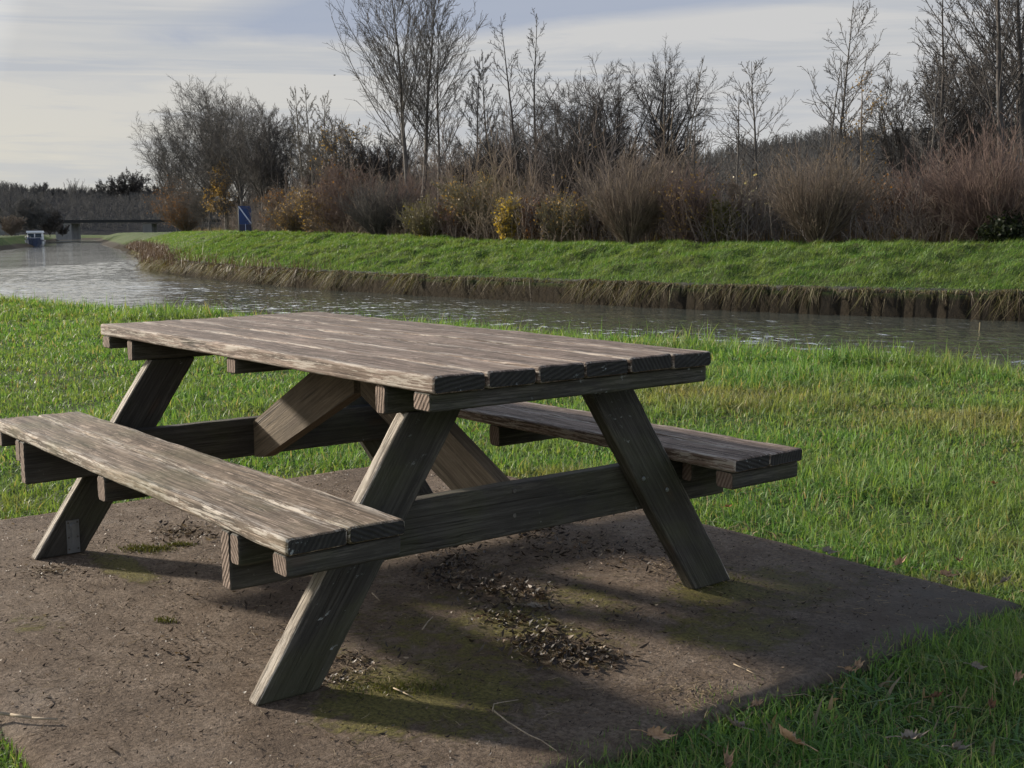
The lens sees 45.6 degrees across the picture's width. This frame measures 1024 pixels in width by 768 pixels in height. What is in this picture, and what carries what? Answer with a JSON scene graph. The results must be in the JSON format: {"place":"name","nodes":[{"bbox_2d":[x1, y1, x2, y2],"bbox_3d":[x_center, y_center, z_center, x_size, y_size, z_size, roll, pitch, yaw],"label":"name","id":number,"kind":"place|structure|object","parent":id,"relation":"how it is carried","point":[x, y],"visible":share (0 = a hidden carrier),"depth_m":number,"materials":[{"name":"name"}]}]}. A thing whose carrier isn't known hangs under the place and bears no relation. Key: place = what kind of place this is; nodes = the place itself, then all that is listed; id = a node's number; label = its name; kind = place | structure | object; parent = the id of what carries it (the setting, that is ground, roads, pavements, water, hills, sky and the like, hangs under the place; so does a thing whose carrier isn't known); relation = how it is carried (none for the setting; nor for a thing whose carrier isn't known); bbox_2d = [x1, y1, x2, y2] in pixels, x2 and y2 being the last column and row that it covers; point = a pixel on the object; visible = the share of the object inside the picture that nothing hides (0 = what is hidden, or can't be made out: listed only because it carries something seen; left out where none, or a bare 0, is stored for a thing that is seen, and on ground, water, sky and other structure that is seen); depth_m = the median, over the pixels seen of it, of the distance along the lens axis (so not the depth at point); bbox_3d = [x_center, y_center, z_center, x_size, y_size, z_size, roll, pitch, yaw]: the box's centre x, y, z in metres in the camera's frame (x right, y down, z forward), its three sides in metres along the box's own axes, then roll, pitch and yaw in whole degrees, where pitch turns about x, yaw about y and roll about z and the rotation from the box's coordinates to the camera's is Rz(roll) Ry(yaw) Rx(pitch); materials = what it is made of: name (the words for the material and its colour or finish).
{"place":"outdoors","nodes":[
{"label":"outdoors","id":0,"kind":"place"},
{"bbox_2d":[0,192,249,234],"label":"hill","id":1,"kind":"structure","parent":0,"point":[104,231],"depth_m":471.65,"materials":[{"name":"plant"}]},
{"bbox_2d":[94,179,116,195],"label":"skyline tree","id":2,"kind":"object","parent":1,"relation":"on","point":[101,188],"visible":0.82,"depth_m":594.91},
{"bbox_2d":[0,180,213,230],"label":"distant wood","id":3,"kind":"object","parent":1,"relation":"on","point":[72,198],"visible":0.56,"depth_m":529.89,"materials":[{"name":"brown plant"}]},
{"bbox_2d":[107,172,139,195],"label":"skyline tree","id":4,"kind":"object","parent":1,"relation":"on","point":[119,186],"visible":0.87,"depth_m":593.49,"materials":[{"name":"green plant"}]},
{"bbox_2d":[115,167,151,195],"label":"skyline tree","id":5,"kind":"object","parent":1,"relation":"on","point":[140,183],"visible":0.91,"depth_m":593.57,"materials":[{"name":"green plant"}]},
{"bbox_2d":[0,467,1021,767],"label":"pavement","id":6,"kind":"structure","parent":0,"point":[336,727],"depth_m":3.17,"materials":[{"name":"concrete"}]},
{"bbox_2d":[0,312,801,705],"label":"picnic table","id":7,"kind":"object","parent":6,"relation":"on","point":[394,398],"visible":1,"depth_m":3.37,"materials":[{"name":"brown wood"}]},
{"bbox_2d":[106,541,751,698],"bbox_3d":[-0.449,0.639,3.456,2.181,0.012,1.240,1,7,13],"label":"moss","id":8,"kind":"object","parent":6,"relation":"on","point":[145,548],"visible":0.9,"depth_m":2.92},
{"bbox_2d":[0,471,974,767],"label":"straw","id":9,"kind":"object","parent":6,"relation":"on","point":[442,623],"visible":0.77,"depth_m":3.13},
{"bbox_2d":[0,466,999,767],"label":"leaf litter","id":10,"kind":"object","parent":6,"relation":"on","point":[566,652],"visible":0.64,"depth_m":3.41,"materials":[{"name":"plant"}]},
{"bbox_2d":[0,231,1023,767],"bbox_3d":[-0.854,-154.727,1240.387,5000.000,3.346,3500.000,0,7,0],"label":"ground","id":11,"kind":"structure","parent":0,"point":[826,303],"depth_m":28.59,"materials":[{"name":"plant"}]},
{"bbox_2d":[0,214,26,235],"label":"shrub","id":12,"kind":"object","parent":11,"relation":"on","point":[9,227],"visible":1,"depth_m":247.52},
{"bbox_2d":[0,191,53,235],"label":"shrub","id":13,"kind":"object","parent":11,"relation":"on","point":[30,221],"visible":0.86,"depth_m":258.75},
{"bbox_2d":[32,202,63,236],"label":"shrub","id":14,"kind":"object","parent":11,"relation":"on","point":[54,223],"visible":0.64,"depth_m":265.97,"materials":[{"name":"green plant"}]},
{"bbox_2d":[0,217,229,239],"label":"road bridge","id":15,"kind":"structure","parent":11,"relation":"on","point":[74,233],"depth_m":327.96,"materials":[{"name":"concrete"}]},
{"bbox_2d":[130,133,196,231],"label":"bare tree","id":16,"kind":"object","parent":11,"relation":"on","point":[160,182],"visible":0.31,"depth_m":144.31,"materials":[{"name":"brown plant"}]},
{"bbox_2d":[126,107,202,230],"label":"bare tree","id":17,"kind":"object","parent":11,"relation":"on","point":[165,168],"visible":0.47,"depth_m":129.29,"materials":[{"name":"brown plant"}]},
{"bbox_2d":[135,173,217,231],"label":"shrub","id":18,"kind":"object","parent":11,"relation":"on","point":[181,212],"visible":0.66,"depth_m":128.19,"materials":[{"name":"orange plant"}]},
{"bbox_2d":[157,167,231,229],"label":"shrub","id":19,"kind":"object","parent":11,"relation":"on","point":[197,212],"visible":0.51,"depth_m":116.58,"materials":[{"name":"brown plant"}]},
{"bbox_2d":[141,91,254,230],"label":"bare tree","id":20,"kind":"object","parent":11,"relation":"on","point":[181,161],"visible":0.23,"depth_m":114.19,"materials":[{"name":"brown plant"}]},
{"bbox_2d":[145,74,274,229],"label":"bare tree","id":21,"kind":"object","parent":11,"relation":"on","point":[188,126],"visible":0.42,"depth_m":94.14,"materials":[{"name":"brown plant"}]},
{"bbox_2d":[165,144,275,230],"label":"bush","id":22,"kind":"object","parent":11,"relation":"on","point":[208,187],"visible":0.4,"depth_m":93.16,"materials":[{"name":"brown plant"}]},
{"bbox_2d":[199,160,245,229],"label":"autumn tree","id":23,"kind":"object","parent":11,"relation":"on","point":[215,190],"visible":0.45,"depth_m":93.32,"materials":[{"name":"orange plant"}]},
{"bbox_2d":[123,239,331,276],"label":"brambles","id":24,"kind":"object","parent":11,"relation":"on","point":[149,249],"visible":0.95,"depth_m":60.53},
{"bbox_2d":[184,86,295,205],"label":"bare tree","id":25,"kind":"object","parent":11,"relation":"on","point":[235,178],"visible":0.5,"depth_m":86.11,"materials":[{"name":"brown plant"}]},
{"bbox_2d":[207,96,309,218],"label":"bare tree","id":26,"kind":"object","parent":11,"relation":"on","point":[257,182],"visible":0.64,"depth_m":75.29,"materials":[{"name":"brown plant"}]},
{"bbox_2d":[238,144,303,220],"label":"bare tree","id":27,"kind":"object","parent":11,"relation":"on","point":[252,195],"visible":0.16,"depth_m":81.37,"materials":[{"name":"grey plant"}]},
{"bbox_2d":[249,185,295,230],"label":"shrub","id":28,"kind":"object","parent":11,"relation":"on","point":[275,191],"visible":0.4,"depth_m":65.02,"materials":[{"name":"orange plant"}]},
{"bbox_2d":[247,116,306,198],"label":"bare tree","id":29,"kind":"object","parent":11,"relation":"on","point":[279,173],"visible":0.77,"depth_m":74.38,"materials":[{"name":"brown plant"}]},
{"bbox_2d":[261,185,323,231],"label":"shrub","id":30,"kind":"object","parent":11,"relation":"on","point":[289,219],"visible":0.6,"depth_m":59.96,"materials":[{"name":"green plant"}]},
{"bbox_2d":[284,86,318,186],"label":"poplar tree","id":31,"kind":"object","parent":11,"relation":"on","point":[294,139],"visible":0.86,"depth_m":69.74,"materials":[{"name":"brown plant"}]},
{"bbox_2d":[275,126,329,196],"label":"bare tree","id":32,"kind":"object","parent":11,"relation":"on","point":[308,174],"visible":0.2,"depth_m":72.26,"materials":[{"name":"grey plant"}]},
{"bbox_2d":[285,87,323,190],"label":"poplar tree","id":33,"kind":"object","parent":11,"relation":"on","point":[309,141],"visible":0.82,"depth_m":69.00,"materials":[{"name":"brown plant"}]},
{"bbox_2d":[281,181,352,233],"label":"shrub","id":34,"kind":"object","parent":11,"relation":"on","point":[301,200],"visible":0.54,"depth_m":56.50,"materials":[{"name":"brown plant"}]},
{"bbox_2d":[304,91,337,189],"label":"poplar tree","id":35,"kind":"object","parent":11,"relation":"on","point":[325,114],"visible":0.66,"depth_m":67.40,"materials":[{"name":"brown plant"}]},
{"bbox_2d":[294,154,386,233],"bbox_3d":[-8.100,-8.544,55.647,3.882,3.845,4.270,6,9,39],"label":"shrub","id":36,"kind":"object","parent":11,"relation":"on","point":[330,181],"visible":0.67,"depth_m":55.24,"materials":[{"name":"orange plant"}]},
{"bbox_2d":[310,114,374,226],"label":"autumn tree","id":37,"kind":"object","parent":11,"relation":"on","point":[325,142],"visible":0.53,"depth_m":62.26,"materials":[{"name":"brown plant"}]},
{"bbox_2d":[329,135,413,198],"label":"bare tree","id":38,"kind":"object","parent":11,"relation":"on","point":[361,153],"visible":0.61,"depth_m":61.04,"materials":[{"name":"brown plant"}]},
{"bbox_2d":[327,164,422,234],"bbox_3d":[-5.621,-7.672,50.939,3.773,3.169,3.730,-7,10,-41],"label":"shrub","id":39,"kind":"object","parent":11,"relation":"on","point":[375,212],"visible":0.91,"depth_m":50.46,"materials":[{"name":"brown plant"}]},
{"bbox_2d":[350,119,437,191],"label":"bare tree","id":40,"kind":"object","parent":11,"relation":"on","point":[398,160],"visible":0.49,"depth_m":61.73,"materials":[{"name":"brown plant"}]},
{"bbox_2d":[325,0,470,195],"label":"poplar tree","id":41,"kind":"object","parent":11,"relation":"on","point":[380,55],"visible":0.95,"depth_m":53.73,"materials":[{"name":"brown plant"}]},
{"bbox_2d":[367,166,437,234],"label":"shrub","id":42,"kind":"object","parent":11,"relation":"on","point":[407,186],"visible":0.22,"depth_m":52.11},
{"bbox_2d":[358,0,490,198],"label":"poplar tree","id":43,"kind":"object","parent":11,"relation":"on","point":[426,142],"visible":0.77,"depth_m":54.58,"materials":[{"name":"brown plant"}]},
{"bbox_2d":[395,189,454,236],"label":"shrub","id":44,"kind":"object","parent":11,"relation":"on","point":[416,228],"visible":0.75,"depth_m":47.38,"materials":[{"name":"green plant"}]},
{"bbox_2d":[389,13,474,211],"bbox_3d":[-3.560,-11.531,55.156,3.886,10.145,4.201,0,7,0],"label":"poplar tree","id":45,"kind":"object","parent":11,"relation":"on","point":[450,97],"visible":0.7,"depth_m":54.81,"materials":[{"name":"brown plant"}]},
{"bbox_2d":[430,198,476,238],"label":"shrub","id":46,"kind":"object","parent":11,"relation":"on","point":[445,228],"visible":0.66,"depth_m":46.82,"materials":[{"name":"orange plant"}]},
{"bbox_2d":[427,128,502,201],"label":"bare tree","id":47,"kind":"object","parent":11,"relation":"on","point":[457,162],"visible":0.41,"depth_m":55.87,"materials":[{"name":"brown plant"}]},
{"bbox_2d":[453,53,494,177],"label":"poplar tree","id":48,"kind":"object","parent":11,"relation":"on","point":[478,125],"visible":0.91,"depth_m":52.68,"materials":[{"name":"brown plant"}]},
{"bbox_2d":[430,166,526,238],"bbox_3d":[-1.266,-6.884,46.874,3.520,3.040,3.115,-4,8,-24],"label":"shrub","id":49,"kind":"object","parent":11,"relation":"on","point":[456,199],"visible":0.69,"depth_m":46.39,"materials":[{"name":"brown plant"}]},
{"bbox_2d":[460,52,507,225],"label":"poplar tree","id":50,"kind":"object","parent":11,"relation":"on","point":[492,110],"visible":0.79,"depth_m":53.30,"materials":[{"name":"brown plant"}]},
{"bbox_2d":[454,133,539,199],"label":"bare tree","id":51,"kind":"object","parent":11,"relation":"on","point":[492,161],"visible":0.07,"depth_m":56.44,"materials":[{"name":"brown plant"}]},
{"bbox_2d":[490,191,523,238],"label":"shrub","id":52,"kind":"object","parent":11,"relation":"on","point":[504,225],"visible":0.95,"depth_m":43.14,"materials":[{"name":"yellow plant"}]},
{"bbox_2d":[0,281,1023,767],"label":"grass","id":53,"kind":"structure","parent":11,"relation":"on","point":[772,375],"depth_m":5.82,"materials":[{"name":"plant"}]},
{"bbox_2d":[779,724,817,751],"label":"fallen leaf","id":54,"kind":"object","parent":53,"relation":"on","point":[788,734],"visible":0.98,"depth_m":2.53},
{"bbox_2d":[0,289,1023,372],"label":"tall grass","id":55,"kind":"structure","parent":11,"relation":"on","point":[544,325],"depth_m":12.81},
{"bbox_2d":[488,14,545,226],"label":"poplar tree","id":56,"kind":"object","parent":11,"relation":"on","point":[512,116],"visible":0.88,"depth_m":48.78,"materials":[{"name":"brown plant"}]},
{"bbox_2d":[483,105,571,202],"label":"bare tree","id":57,"kind":"object","parent":11,"relation":"on","point":[520,157],"visible":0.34,"depth_m":54.79,"materials":[{"name":"brown plant"}]},
{"bbox_2d":[496,8,563,195],"bbox_3d":[0.923,-10.294,49.114,2.613,9.226,3.033,-7,10,-41],"label":"poplar tree","id":58,"kind":"object","parent":11,"relation":"on","point":[534,94],"visible":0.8,"depth_m":48.39,"materials":[{"name":"brown plant"}]},
{"bbox_2d":[513,194,550,240],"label":"shrub","id":59,"kind":"object","parent":11,"relation":"on","point":[528,231],"visible":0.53,"depth_m":43.42,"materials":[{"name":"orange plant"}]},
{"bbox_2d":[513,77,611,203],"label":"willow tree","id":60,"kind":"object","parent":11,"relation":"on","point":[557,157],"visible":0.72,"depth_m":46.29,"materials":[{"name":"brown plant"}]},
{"bbox_2d":[531,191,601,241],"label":"shrub","id":61,"kind":"object","parent":11,"relation":"on","point":[558,220],"visible":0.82,"depth_m":42.00,"materials":[{"name":"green plant"}]},
{"bbox_2d":[129,250,1023,320],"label":"hanging grass","id":62,"kind":"structure","parent":11,"relation":"on","point":[334,274],"depth_m":32.47,"materials":[{"name":"plant"}]},
{"bbox_2d":[140,229,1023,294],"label":"grass bank","id":63,"kind":"structure","parent":11,"relation":"on","point":[210,244],"depth_m":36.36,"materials":[{"name":"plant"}]},
{"bbox_2d":[238,206,251,231],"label":"canal sign","id":64,"kind":"object","parent":63,"relation":"on","point":[243,215],"visible":0.65,"depth_m":72.04,"materials":[{"name":"metal"}]},
{"bbox_2d":[529,70,638,197],"bbox_3d":[2.966,-9.129,49.427,4.557,6.910,4.887,0,7,0],"label":"bare tree","id":65,"kind":"object","parent":11,"relation":"on","point":[580,86],"visible":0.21,"depth_m":48.60,"materials":[{"name":"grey plant"}]},
{"bbox_2d":[192,219,976,242],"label":"dead stems","id":66,"kind":"object","parent":11,"relation":"on","point":[666,236],"visible":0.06,"depth_m":37.94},
{"bbox_2d":[565,198,617,240],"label":"shrub","id":67,"kind":"object","parent":11,"relation":"on","point":[600,225],"visible":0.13,"depth_m":42.84,"materials":[{"name":"orange plant"}]},
{"bbox_2d":[178,258,1023,298],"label":"piling wall","id":68,"kind":"structure","parent":11,"relation":"on","point":[778,287],"depth_m":29.32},
{"bbox_2d":[546,52,677,241],"bbox_3d":[3.661,-8.884,46.614,4.530,7.141,5.086,-2,7,-12],"label":"willow tree","id":69,"kind":"object","parent":11,"relation":"on","point":[619,104],"visible":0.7,"depth_m":45.58,"materials":[{"name":"brown plant"}]},
{"bbox_2d":[205,90,1023,245],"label":"undergrowth","id":70,"kind":"object","parent":11,"relation":"on","point":[530,192],"visible":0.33,"depth_m":44.45,"materials":[{"name":"plant"}]},
{"bbox_2d":[570,128,693,244],"bbox_3d":[3.838,-6.245,38.767,4.080,3.788,4.244,0,7,0],"label":"shrub","id":71,"kind":"object","parent":11,"relation":"on","point":[624,225],"visible":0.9,"depth_m":38.59,"materials":[{"name":"plant"}]},
{"bbox_2d":[243,144,1021,240],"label":"autumn leaves","id":72,"kind":"object","parent":11,"relation":"on","point":[693,180],"visible":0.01,"depth_m":43.58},
{"bbox_2d":[631,726,677,739],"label":"fallen leaf","id":73,"kind":"object","parent":11,"relation":"on","point":[656,732],"visible":1,"depth_m":2.56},
{"bbox_2d":[615,36,736,234],"bbox_3d":[6.159,-9.184,46.300,4.878,7.800,4.085,6,9,40],"label":"willow tree","id":74,"kind":"object","parent":11,"relation":"on","point":[653,133],"visible":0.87,"depth_m":45.69,"materials":[{"name":"brown plant"}]},
{"bbox_2d":[644,157,729,242],"bbox_3d":[5.560,-5.599,37.733,2.538,2.800,2.768,-3,8,-20],"label":"shrub","id":75,"kind":"object","parent":11,"relation":"on","point":[676,217],"visible":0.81,"depth_m":37.50,"materials":[{"name":"brown plant"}]},
{"bbox_2d":[671,55,706,186],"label":"bare tree","id":76,"kind":"object","parent":11,"relation":"on","point":[689,148],"visible":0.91,"depth_m":41.90,"materials":[{"name":"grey plant"}]},
{"bbox_2d":[665,97,716,191],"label":"bare tree","id":77,"kind":"object","parent":11,"relation":"on","point":[694,136],"visible":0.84,"depth_m":42.00,"materials":[{"name":"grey plant"}]},
{"bbox_2d":[685,194,751,243],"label":"shrub","id":78,"kind":"object","parent":11,"relation":"on","point":[716,213],"visible":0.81,"depth_m":37.23,"materials":[{"name":"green plant"}]},
{"bbox_2d":[715,93,751,238],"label":"bare tree","id":79,"kind":"object","parent":11,"relation":"on","point":[738,154],"visible":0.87,"depth_m":40.07,"materials":[{"name":"brown plant"}]},
{"bbox_2d":[724,167,781,241],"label":"shrub","id":80,"kind":"object","parent":11,"relation":"on","point":[733,187],"visible":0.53,"depth_m":37.73,"materials":[{"name":"brown plant"}]},
{"bbox_2d":[707,58,799,240],"bbox_3d":[8.323,-7.930,41.729,3.033,6.398,2.798,0,7,0],"label":"bare tree","id":81,"kind":"object","parent":11,"relation":"on","point":[752,101],"visible":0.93,"depth_m":41.51,"materials":[{"name":"brown plant"}]},
{"bbox_2d":[740,128,906,242],"bbox_3d":[8.652,-5.570,34.469,3.881,3.380,4.206,-7,10,-43],"label":"shrub","id":82,"kind":"object","parent":11,"relation":"on","point":[811,219],"visible":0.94,"depth_m":34.25,"materials":[{"name":"plant"}]},
{"bbox_2d":[796,57,855,187],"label":"bare tree","id":83,"kind":"object","parent":11,"relation":"on","point":[833,118],"visible":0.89,"depth_m":40.19,"materials":[{"name":"brown plant"}]},
{"bbox_2d":[797,0,901,191],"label":"bare tree","id":84,"kind":"object","parent":11,"relation":"on","point":[866,81],"visible":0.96,"depth_m":41.28,"materials":[{"name":"brown plant"}]},
{"bbox_2d":[820,71,892,235],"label":"tree","id":85,"kind":"object","parent":11,"relation":"on","point":[860,135],"visible":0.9,"depth_m":40.36,"materials":[{"name":"brown plant"}]},
{"bbox_2d":[846,173,912,237],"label":"shrub","id":86,"kind":"object","parent":11,"relation":"on","point":[885,202],"visible":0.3,"depth_m":36.50,"materials":[{"name":"orange plant"}]},
{"bbox_2d":[857,56,950,189],"bbox_3d":[14.072,-8.307,43.984,3.336,6.593,3.914,1,7,11],"label":"bare tree","id":87,"kind":"object","parent":11,"relation":"on","point":[891,151],"visible":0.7,"depth_m":43.64,"materials":[{"name":"brown plant"}]},
{"bbox_2d":[886,729,930,738],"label":"fallen leaf","id":88,"kind":"object","parent":11,"relation":"on","point":[907,734],"visible":1,"depth_m":2.54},
{"bbox_2d":[902,51,967,239],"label":"bare tree","id":89,"kind":"object","parent":11,"relation":"on","point":[934,117],"visible":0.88,"depth_m":36.45,"materials":[{"name":"brown plant"}]},
{"bbox_2d":[882,140,990,241],"bbox_3d":[12.301,-5.548,35.412,3.263,3.062,3.407,0,7,0],"label":"shrub","id":90,"kind":"object","parent":11,"relation":"on","point":[918,193],"visible":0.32,"depth_m":35.18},
{"bbox_2d":[904,0,994,170],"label":"bare tree","id":91,"kind":"object","parent":11,"relation":"on","point":[942,91],"visible":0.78,"depth_m":38.96,"materials":[{"name":"brown plant"}]},
{"bbox_2d":[893,98,1023,238],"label":"shrub","id":92,"kind":"object","parent":11,"relation":"on","point":[966,207],"visible":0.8,"depth_m":32.05,"materials":[{"name":"plant"}]},
{"bbox_2d":[897,42,1019,236],"bbox_3d":[15.537,-8.384,42.129,3.663,7.163,4.868,-2,7,-17],"label":"bare tree","id":93,"kind":"object","parent":11,"relation":"on","point":[963,118],"visible":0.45,"depth_m":41.90,"materials":[{"name":"brown plant"}]},
{"bbox_2d":[911,0,1023,174],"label":"poplar tree","id":94,"kind":"object","parent":11,"relation":"on","point":[998,68],"visible":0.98,"depth_m":37.39,"materials":[{"name":"brown plant"}]},
{"bbox_2d":[920,35,1023,176],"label":"bare tree","id":95,"kind":"object","parent":11,"relation":"on","point":[960,74],"visible":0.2,"depth_m":44.38,"materials":[{"name":"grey plant"}]},
{"bbox_2d":[953,0,1023,181],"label":"poplar tree","id":96,"kind":"object","parent":11,"relation":"on","point":[1017,103],"visible":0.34,"depth_m":39.39,"materials":[{"name":"brown plant"}]},
{"bbox_2d":[968,0,1023,199],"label":"poplar tree","id":97,"kind":"object","parent":11,"relation":"on","point":[1018,43],"visible":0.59,"depth_m":38.13,"materials":[{"name":"brown plant"}]},
{"bbox_2d":[973,207,1023,243],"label":"shrub","id":98,"kind":"object","parent":11,"relation":"on","point":[1003,228],"visible":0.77,"depth_m":31.14,"materials":[{"name":"green plant"}]},
{"bbox_2d":[0,240,1023,372],"bbox_3d":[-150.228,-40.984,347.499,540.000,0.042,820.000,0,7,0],"label":"water","id":99,"kind":"structure","parent":0,"point":[81,271],"depth_m":30.16,"materials":[{"name":"grey liquid"}]},
{"bbox_2d":[25,231,45,246],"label":"moored boat","id":100,"kind":"object","parent":99,"relation":"on","point":[35,238],"visible":0.95,"depth_m":181.85,"materials":[{"name":"white paint"}]},
{"bbox_2d":[0,0,1023,200],"label":"sky","id":101,"kind":"structure","parent":0,"point":[75,75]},
{"bbox_2d":[698,134,1019,229],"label":"hill","id":102,"kind":"structure","parent":0,"point":[858,162],"depth_m":382.54,"materials":[{"name":"brown plant"}]},
{"bbox_2d":[673,116,1019,200],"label":"distant wood","id":103,"kind":"object","parent":102,"relation":"on","point":[803,140],"visible":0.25,"depth_m":405.40,"materials":[{"name":"brown plant"}]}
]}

